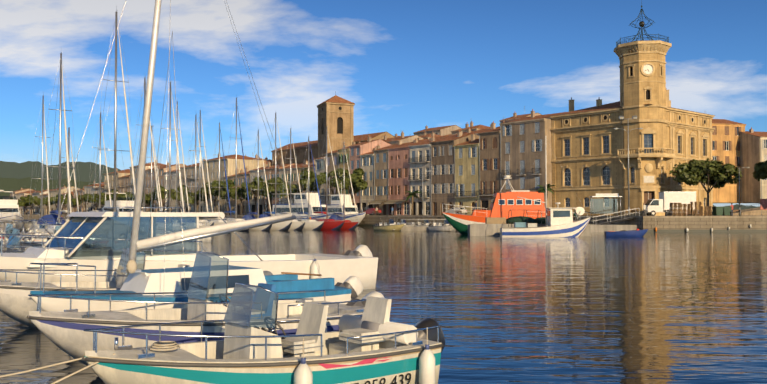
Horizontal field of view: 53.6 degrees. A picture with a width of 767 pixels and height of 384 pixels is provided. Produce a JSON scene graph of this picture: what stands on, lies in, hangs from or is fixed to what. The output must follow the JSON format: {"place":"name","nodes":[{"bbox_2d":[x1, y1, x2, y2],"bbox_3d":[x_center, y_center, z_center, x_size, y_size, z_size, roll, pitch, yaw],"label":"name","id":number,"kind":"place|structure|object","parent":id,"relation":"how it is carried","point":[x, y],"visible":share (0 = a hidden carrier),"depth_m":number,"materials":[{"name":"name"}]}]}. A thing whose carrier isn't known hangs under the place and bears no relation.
{"place":"outdoors","nodes":[
{"label":"outdoors","id":0,"kind":"place"},
{"bbox_2d":[6,154,265,214],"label":"houses","id":1,"kind":"structure","parent":0,"point":[122,186],"depth_m":242.73,"materials":[{"name":"beige paint"}]},
{"bbox_2d":[271,91,394,165],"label":"church","id":2,"kind":"structure","parent":0,"point":[335,114],"depth_m":183.95,"materials":[{"name":"stone"}]},
{"bbox_2d":[0,161,757,209],"bbox_3d":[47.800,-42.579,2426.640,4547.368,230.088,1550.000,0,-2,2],"label":"hills","id":3,"kind":"structure","parent":0,"point":[15,176],"depth_m":3229.16,"materials":[{"name":"green plant"}]},
{"bbox_2d":[0,221,766,383],"bbox_3d":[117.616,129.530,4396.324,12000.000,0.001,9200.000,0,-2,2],"label":"water","id":4,"kind":"structure","parent":0,"point":[658,308],"depth_m":19.23,"materials":[{"name":"blue liquid"}]},
{"bbox_2d":[0,190,23,231],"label":"motor yacht","id":5,"kind":"object","parent":4,"relation":"on","point":[9,209],"visible":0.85,"depth_m":86.55,"materials":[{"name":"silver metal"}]},
{"bbox_2d":[2,236,24,252],"bbox_3d":[-14.353,2.571,29.847,7.290,1.787,2.700,1,-2,-37],"label":"boat","id":6,"kind":"object","parent":4,"relation":"on","point":[15,240],"visible":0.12,"depth_m":29.58,"materials":[{"name":"blue metal"}]},
{"bbox_2d":[0,222,33,252],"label":"boat","id":7,"kind":"object","parent":4,"relation":"on","point":[13,236],"visible":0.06,"depth_m":26.87,"materials":[{"name":"silver metal"}]},
{"bbox_2d":[0,221,36,249],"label":"boat","id":8,"kind":"object","parent":4,"relation":"on","point":[6,230],"depth_m":32.54,"materials":[{"name":"silver metal"}]},
{"bbox_2d":[0,219,46,244],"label":"boat","id":9,"kind":"object","parent":4,"relation":"on","point":[10,227],"visible":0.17,"depth_m":42.59,"materials":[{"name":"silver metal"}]},
{"bbox_2d":[0,222,47,234],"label":"boat","id":10,"kind":"object","parent":4,"relation":"on","point":[28,229],"visible":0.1,"depth_m":57.12,"materials":[{"name":"silver metal"}]},
{"bbox_2d":[0,237,50,252],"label":"boat","id":11,"kind":"object","parent":4,"relation":"on","point":[48,238],"visible":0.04,"depth_m":25.08,"materials":[{"name":"silver metal"}]},
{"bbox_2d":[0,220,52,250],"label":"boat","id":12,"kind":"object","parent":4,"relation":"on","point":[13,230],"visible":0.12,"depth_m":32.38,"materials":[{"name":"metal"}]},
{"bbox_2d":[7,236,46,246],"bbox_3d":[-14.699,2.716,37.824,7.792,1.854,2.820,2,-2,-44],"label":"boat","id":13,"kind":"object","parent":4,"relation":"on","point":[33,243],"visible":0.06,"depth_m":35.39,"materials":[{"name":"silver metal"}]},
{"bbox_2d":[0,218,68,239],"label":"boat","id":14,"kind":"object","parent":4,"relation":"on","point":[57,228],"visible":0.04,"depth_m":48.09,"materials":[{"name":"silver metal"}]},
{"bbox_2d":[22,96,53,231],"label":"yacht","id":15,"kind":"object","parent":4,"relation":"on","point":[47,181],"visible":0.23,"depth_m":87.70,"materials":[{"name":"metal"}]},
{"bbox_2d":[28,52,77,235],"bbox_3d":[-24.857,-3.329,58.073,3.403,15.450,9.972,1,-2,-34],"label":"yacht","id":16,"kind":"object","parent":4,"relation":"on","point":[41,224],"visible":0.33,"depth_m":57.51,"materials":[{"name":"metal"}]},
{"bbox_2d":[44,224,62,235],"bbox_3d":[-8.662,2.086,22.236,6.397,2.311,2.360,1,-2,-36],"label":"boat","id":17,"kind":"object","parent":4,"relation":"on","point":[52,225],"depth_m":21.77,"materials":[{"name":"metal"}]},
{"bbox_2d":[54,127,81,220],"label":"yacht","id":18,"kind":"object","parent":4,"relation":"on","point":[67,211],"visible":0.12,"depth_m":91.26,"materials":[{"name":"metal"}]},
{"bbox_2d":[86,112,111,211],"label":"yacht","id":19,"kind":"object","parent":4,"relation":"on","point":[100,183],"visible":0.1,"depth_m":92.54,"materials":[{"name":"metal"}]},
{"bbox_2d":[90,6,135,211],"bbox_3d":[-22.191,-5.336,62.185,4.077,19.700,12.475,1,-2,-37],"label":"yacht","id":20,"kind":"object","parent":4,"relation":"on","point":[114,150],"visible":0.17,"depth_m":61.48,"materials":[{"name":"metal"}]},
{"bbox_2d":[104,192,133,211],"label":"motor yacht","id":21,"kind":"object","parent":4,"relation":"on","point":[122,201],"visible":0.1,"depth_m":94.23,"materials":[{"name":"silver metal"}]},
{"bbox_2d":[0,248,272,327],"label":"white boat","id":22,"kind":"object","parent":4,"relation":"on","point":[17,303],"visible":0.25,"depth_m":14.93,"materials":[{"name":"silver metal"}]},
{"bbox_2d":[126,78,160,211],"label":"yacht","id":23,"kind":"object","parent":4,"relation":"on","point":[153,149],"visible":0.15,"depth_m":73.53,"materials":[{"name":"metal"}]},
{"bbox_2d":[145,126,162,211],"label":"yacht","id":24,"kind":"object","parent":4,"relation":"on","point":[151,157],"visible":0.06,"depth_m":96.83,"materials":[{"name":"metal"}]},
{"bbox_2d":[154,77,183,211],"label":"yacht","id":25,"kind":"object","parent":4,"relation":"on","point":[170,175],"visible":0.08,"depth_m":67.26,"materials":[{"name":"metal"}]},
{"bbox_2d":[163,101,188,211],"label":"yacht","id":26,"kind":"object","parent":4,"relation":"on","point":[176,180],"visible":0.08,"depth_m":98.90,"materials":[{"name":"metal"}]},
{"bbox_2d":[0,207,377,289],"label":"pilothouse boat","id":27,"kind":"object","parent":4,"relation":"on","point":[98,240],"visible":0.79,"depth_m":18.69,"materials":[{"name":"white plastic"}]},
{"bbox_2d":[181,114,209,227],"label":"yacht","id":28,"kind":"object","parent":4,"relation":"on","point":[201,224],"visible":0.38,"depth_m":77.26,"materials":[{"name":"metal"}]},
{"bbox_2d":[30,0,362,311],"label":"sailboat","id":29,"kind":"object","parent":4,"relation":"on","point":[164,279],"visible":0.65,"depth_m":13.86,"materials":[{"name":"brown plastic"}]},
{"bbox_2d":[186,110,213,225],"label":"yacht","id":30,"kind":"object","parent":4,"relation":"on","point":[211,223],"visible":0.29,"depth_m":100.39,"materials":[{"name":"metal"}]},
{"bbox_2d":[199,237,210,241],"bbox_3d":[-16.774,3.149,59.829,2.820,2.260,7.788,-2,-2,44],"label":"boat","id":31,"kind":"object","parent":4,"relation":"on","point":[208,239],"visible":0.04,"depth_m":61.01,"materials":[{"name":"white plastic"}]},
{"bbox_2d":[27,252,383,367],"bbox_3d":[-2.326,1.922,12.122,6.277,1.952,2.332,1,-2,-38],"label":"white boat","id":32,"kind":"object","parent":4,"relation":"on","point":[64,331],"visible":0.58,"depth_m":10.86,"materials":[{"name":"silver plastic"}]},
{"bbox_2d":[207,122,231,224],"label":"yacht","id":33,"kind":"object","parent":4,"relation":"on","point":[217,222],"visible":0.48,"depth_m":101.35,"materials":[{"name":"metal"}]},
{"bbox_2d":[0,283,444,383],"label":"open boat","id":34,"kind":"object","parent":4,"relation":"on","point":[372,344],"visible":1,"depth_m":8.99,"materials":[{"name":"white plastic"}]},
{"bbox_2d":[221,98,249,230],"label":"yacht","id":35,"kind":"object","parent":4,"relation":"on","point":[235,219],"visible":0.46,"depth_m":103.60,"materials":[{"name":"metal"}]},
{"bbox_2d":[242,130,271,230],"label":"yacht","id":36,"kind":"object","parent":4,"relation":"on","point":[261,228],"visible":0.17,"depth_m":104.95,"materials":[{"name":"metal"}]},
{"bbox_2d":[259,113,291,229],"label":"yacht","id":37,"kind":"object","parent":4,"relation":"on","point":[285,225],"visible":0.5,"depth_m":106.09,"materials":[{"name":"metal"}]},
{"bbox_2d":[276,128,304,229],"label":"yacht","id":38,"kind":"object","parent":4,"relation":"on","point":[296,225],"visible":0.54,"depth_m":107.00,"materials":[{"name":"metal"}]},
{"bbox_2d":[272,193,338,218],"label":"tour boat","id":39,"kind":"object","parent":4,"relation":"on","point":[313,206],"visible":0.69,"depth_m":133.67,"materials":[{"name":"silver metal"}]},
{"bbox_2d":[293,137,323,229],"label":"yacht","id":40,"kind":"object","parent":4,"relation":"on","point":[310,224],"visible":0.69,"depth_m":108.36,"materials":[{"name":"metal"}]},
{"bbox_2d":[307,126,344,229],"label":"yacht","id":41,"kind":"object","parent":4,"relation":"on","point":[330,224],"visible":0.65,"depth_m":109.96,"materials":[{"name":"metal"}]},
{"bbox_2d":[318,182,365,223],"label":"tour boat","id":42,"kind":"object","parent":4,"relation":"on","point":[350,206],"visible":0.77,"depth_m":144.63,"materials":[{"name":"silver metal"}]},
{"bbox_2d":[328,145,357,229],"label":"yacht","id":43,"kind":"object","parent":4,"relation":"on","point":[348,225],"visible":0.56,"depth_m":111.13,"materials":[{"name":"metal"}]},
{"bbox_2d":[373,216,403,230],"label":"small boat","id":44,"kind":"object","parent":4,"relation":"on","point":[390,226],"visible":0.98,"depth_m":101.12,"materials":[{"name":"beige metal"}]},
{"bbox_2d":[394,219,414,230],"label":"small boat","id":45,"kind":"object","parent":4,"relation":"on","point":[408,224],"visible":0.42,"depth_m":101.31,"materials":[{"name":"silver metal"}]},
{"bbox_2d":[401,219,444,230],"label":"floating landing","id":46,"kind":"object","parent":4,"relation":"on","point":[414,229],"visible":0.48,"depth_m":100.64,"materials":[{"name":"concrete"}]},
{"bbox_2d":[406,216,440,226],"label":"motorboat","id":47,"kind":"object","parent":4,"relation":"on","point":[426,223],"visible":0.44,"depth_m":104.30,"materials":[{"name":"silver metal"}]},
{"bbox_2d":[428,219,455,231],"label":"small boat","id":48,"kind":"object","parent":4,"relation":"on","point":[445,227],"visible":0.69,"depth_m":98.40,"materials":[{"name":"silver metal"}]},
{"bbox_2d":[442,155,576,234],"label":"lifeboat","id":49,"kind":"object","parent":4,"relation":"on","point":[502,204],"visible":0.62,"depth_m":81.98,"materials":[{"name":"orange metal"}]},
{"bbox_2d":[500,136,595,236],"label":"fishing boat","id":50,"kind":"object","parent":4,"relation":"on","point":[560,222],"visible":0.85,"depth_m":73.94,"materials":[{"name":"metal"}]},
{"bbox_2d":[468,208,666,235],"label":"landing","id":51,"kind":"object","parent":4,"relation":"in","point":[491,226],"visible":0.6,"depth_m":78.73,"materials":[{"name":"concrete"}]},
{"bbox_2d":[604,229,647,236],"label":"rowboat","id":52,"kind":"object","parent":4,"relation":"on","point":[633,233],"visible":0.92,"depth_m":75.38,"materials":[{"name":"blue wood"}]},
{"bbox_2d":[0,0,766,206],"label":"sky","id":53,"kind":"structure","parent":0,"point":[407,66],"materials":[{"name":"blue"}]},
{"bbox_2d":[21,215,766,231],"bbox_3d":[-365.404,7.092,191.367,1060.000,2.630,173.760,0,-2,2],"label":"quay wall","id":54,"kind":"structure","parent":0,"point":[698,223],"depth_m":93.81,"materials":[{"name":"stone"}]},
{"bbox_2d":[655,216,751,231],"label":"quay fenders","id":55,"kind":"object","parent":54,"relation":"attached to","point":[687,229],"visible":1,"depth_m":93.50,"materials":[{"name":"plastic"}]},
{"bbox_2d":[712,119,766,215],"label":"buildings","id":56,"kind":"structure","parent":0,"point":[737,145],"depth_m":149.01,"materials":[{"name":"plaster"},{"name":"tile"},{"name":"glass"}]},
{"label":"ground","id":57,"kind":"structure","parent":0,"visible":0},
{"bbox_2d":[18,196,31,214],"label":"quay tree","id":58,"kind":"object","parent":57,"relation":"on","point":[21,203],"visible":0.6,"depth_m":332.78,"materials":[{"name":"green plant"}]},
{"bbox_2d":[23,194,33,214],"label":"quay tree","id":59,"kind":"object","parent":57,"relation":"on","point":[25,200],"visible":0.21,"depth_m":325.04,"materials":[{"name":"green plant"}]},
{"bbox_2d":[27,196,40,214],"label":"quay tree","id":60,"kind":"object","parent":57,"relation":"on","point":[32,200],"visible":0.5,"depth_m":317.09,"materials":[{"name":"green plant"}]},
{"bbox_2d":[37,197,54,214],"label":"quay tree","id":61,"kind":"object","parent":57,"relation":"on","point":[44,200],"visible":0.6,"depth_m":308.22,"materials":[{"name":"green plant"}]},
{"bbox_2d":[50,194,63,214],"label":"quay tree","id":62,"kind":"object","parent":57,"relation":"on","point":[52,198],"visible":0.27,"depth_m":300.98,"materials":[{"name":"green plant"}]},
{"bbox_2d":[54,193,72,214],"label":"quay tree","id":63,"kind":"object","parent":57,"relation":"on","point":[62,199],"visible":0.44,"depth_m":292.39,"materials":[{"name":"green plant"}]},
{"bbox_2d":[71,195,82,211],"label":"quay tree","id":64,"kind":"object","parent":57,"relation":"on","point":[74,202],"visible":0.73,"depth_m":283.69,"materials":[{"name":"green plant"}]},
{"bbox_2d":[78,193,91,211],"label":"quay tree","id":65,"kind":"object","parent":57,"relation":"on","point":[84,197],"visible":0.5,"depth_m":275.80,"materials":[{"name":"green plant"}]},
{"bbox_2d":[88,193,98,209],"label":"quay tree","id":66,"kind":"object","parent":57,"relation":"on","point":[90,199],"visible":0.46,"depth_m":265.24,"materials":[{"name":"green plant"}]},
{"bbox_2d":[96,192,112,204],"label":"quay tree","id":67,"kind":"object","parent":57,"relation":"on","point":[103,198],"visible":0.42,"depth_m":258.66,"materials":[{"name":"green plant"}]},
{"bbox_2d":[111,189,120,199],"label":"quay tree","id":68,"kind":"object","parent":57,"relation":"on","point":[112,191],"visible":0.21,"depth_m":250.58,"materials":[{"name":"green plant"}]},
{"bbox_2d":[118,192,142,202],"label":"quay tree","id":69,"kind":"object","parent":57,"relation":"on","point":[126,194],"visible":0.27,"depth_m":241.61,"materials":[{"name":"green plant"}]},
{"bbox_2d":[142,192,154,211],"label":"quay tree","id":70,"kind":"object","parent":57,"relation":"on","point":[147,199],"visible":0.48,"depth_m":232.62,"materials":[{"name":"green plant"}]},
{"bbox_2d":[153,185,174,210],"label":"quay tree","id":71,"kind":"object","parent":57,"relation":"on","point":[164,191],"visible":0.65,"depth_m":225.47,"materials":[{"name":"green plant"}]},
{"bbox_2d":[171,185,192,211],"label":"quay tree","id":72,"kind":"object","parent":57,"relation":"on","point":[173,196],"visible":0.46,"depth_m":216.14,"materials":[{"name":"green plant"}]},
{"bbox_2d":[184,190,209,211],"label":"quay tree","id":73,"kind":"object","parent":57,"relation":"on","point":[191,199],"visible":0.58,"depth_m":207.58,"materials":[{"name":"green plant"}]},
{"bbox_2d":[200,180,222,211],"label":"quay tree","id":74,"kind":"object","parent":57,"relation":"on","point":[214,186],"visible":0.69,"depth_m":201.72,"materials":[{"name":"green plant"}]},
{"bbox_2d":[218,179,238,214],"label":"quay tree","id":75,"kind":"object","parent":57,"relation":"on","point":[231,184],"visible":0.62,"depth_m":196.08,"materials":[{"name":"green plant"}]},
{"bbox_2d":[228,188,251,214],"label":"quay tree","id":76,"kind":"object","parent":57,"relation":"on","point":[232,192],"visible":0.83,"depth_m":191.50,"materials":[{"name":"green plant"}]},
{"bbox_2d":[241,177,268,211],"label":"quay tree","id":77,"kind":"object","parent":57,"relation":"on","point":[254,186],"visible":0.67,"depth_m":186.70,"materials":[{"name":"green plant"}]},
{"bbox_2d":[259,177,285,214],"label":"quay tree","id":78,"kind":"object","parent":57,"relation":"on","point":[263,191],"visible":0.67,"depth_m":180.64,"materials":[{"name":"green plant"}]},
{"bbox_2d":[274,182,301,199],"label":"quay tree","id":79,"kind":"object","parent":57,"relation":"on","point":[294,188],"visible":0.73,"depth_m":173.46,"materials":[{"name":"green plant"}]},
{"bbox_2d":[292,168,320,192],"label":"quay tree","id":80,"kind":"object","parent":57,"relation":"on","point":[304,179],"visible":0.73,"depth_m":169.43,"materials":[{"name":"green plant"}]},
{"bbox_2d":[314,168,349,194],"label":"quay tree","id":81,"kind":"object","parent":57,"relation":"on","point":[339,175],"visible":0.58,"depth_m":160.41,"materials":[{"name":"green plant"}]},
{"bbox_2d":[335,168,367,203],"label":"quay tree","id":82,"kind":"object","parent":57,"relation":"on","point":[359,183],"visible":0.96,"depth_m":155.83,"materials":[{"name":"green plant"}]},
{"bbox_2d":[363,208,381,214],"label":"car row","id":83,"kind":"object","parent":57,"relation":"on","point":[368,210],"visible":0.75,"depth_m":155.65,"materials":[{"name":"red metal"}]},
{"bbox_2d":[222,117,551,214],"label":"house row","id":84,"kind":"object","parent":57,"relation":"on","point":[469,170],"visible":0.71,"depth_m":146.75,"materials":[{"name":"beige paint"}]},
{"bbox_2d":[245,106,565,165],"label":"tiled roofs","id":85,"kind":"structure","parent":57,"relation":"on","point":[426,133],"depth_m":177.85,"materials":[{"name":"orange tile"}]},
{"bbox_2d":[405,190,419,214],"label":"palm","id":86,"kind":"object","parent":57,"relation":"on","point":[412,194],"visible":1,"depth_m":147.51,"materials":[{"name":"green plant"}]},
{"bbox_2d":[422,170,430,214],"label":"street lamp","id":87,"kind":"object","parent":57,"relation":"on","point":[422,190],"visible":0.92,"depth_m":135.66,"materials":[{"name":"grey metal"}]},
{"bbox_2d":[445,207,466,213],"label":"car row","id":88,"kind":"object","parent":57,"relation":"on","point":[457,210],"visible":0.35,"depth_m":137.19,"materials":[{"name":"white metal"}]},
{"bbox_2d":[536,184,554,194],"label":"palm","id":89,"kind":"object","parent":57,"relation":"on","point":[542,189],"visible":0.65,"depth_m":126.63,"materials":[{"name":"green plant"}]},
{"bbox_2d":[372,210,739,215],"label":"parked cars","id":90,"kind":"object","parent":57,"relation":"on","point":[631,211],"visible":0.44,"depth_m":109.62,"materials":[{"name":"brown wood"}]},
{"bbox_2d":[589,193,621,215],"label":"kiosk","id":91,"kind":"object","parent":57,"relation":"on","point":[602,206],"visible":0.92,"depth_m":100.92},
{"bbox_2d":[613,116,642,215],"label":"floodlight mast","id":92,"kind":"object","parent":57,"relation":"on","point":[622,117],"visible":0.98,"depth_m":97.60,"materials":[{"name":"metal"}]},
{"bbox_2d":[549,5,714,215],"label":"town hall","id":93,"kind":"structure","parent":57,"relation":"on","point":[590,148],"depth_m":118.99,"materials":[{"name":"stone"}]},
{"bbox_2d":[643,192,695,215],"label":"box truck","id":94,"kind":"object","parent":57,"relation":"on","point":[661,203],"visible":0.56,"depth_m":105.67,"materials":[{"name":"metal"}]},
{"bbox_2d":[669,202,711,215],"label":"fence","id":95,"kind":"object","parent":57,"relation":"on","point":[688,210],"visible":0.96,"depth_m":99.70,"materials":[{"name":"brown wood"}]},
{"bbox_2d":[669,158,741,208],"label":"plane tree","id":96,"kind":"object","parent":57,"relation":"on","point":[713,173],"visible":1,"depth_m":110.81,"materials":[{"name":"green plant"}]},
{"bbox_2d":[712,207,731,214],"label":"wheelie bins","id":97,"kind":"object","parent":57,"relation":"on","point":[721,210],"visible":0.94,"depth_m":99.28,"materials":[{"name":"green plastic"}]},
{"bbox_2d":[739,167,749,215],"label":"street lamp","id":98,"kind":"object","parent":57,"relation":"on","point":[739,189],"visible":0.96,"depth_m":109.44,"materials":[{"name":"grey metal"}]},
{"bbox_2d":[752,160,766,180],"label":"plane tree","id":99,"kind":"object","parent":57,"relation":"on","point":[760,171],"visible":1,"depth_m":103.24,"materials":[{"name":"green plant"}]},
{"bbox_2d":[760,199,766,215],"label":"poster panel","id":100,"kind":"object","parent":57,"relation":"on","point":[763,204],"visible":1,"depth_m":116.28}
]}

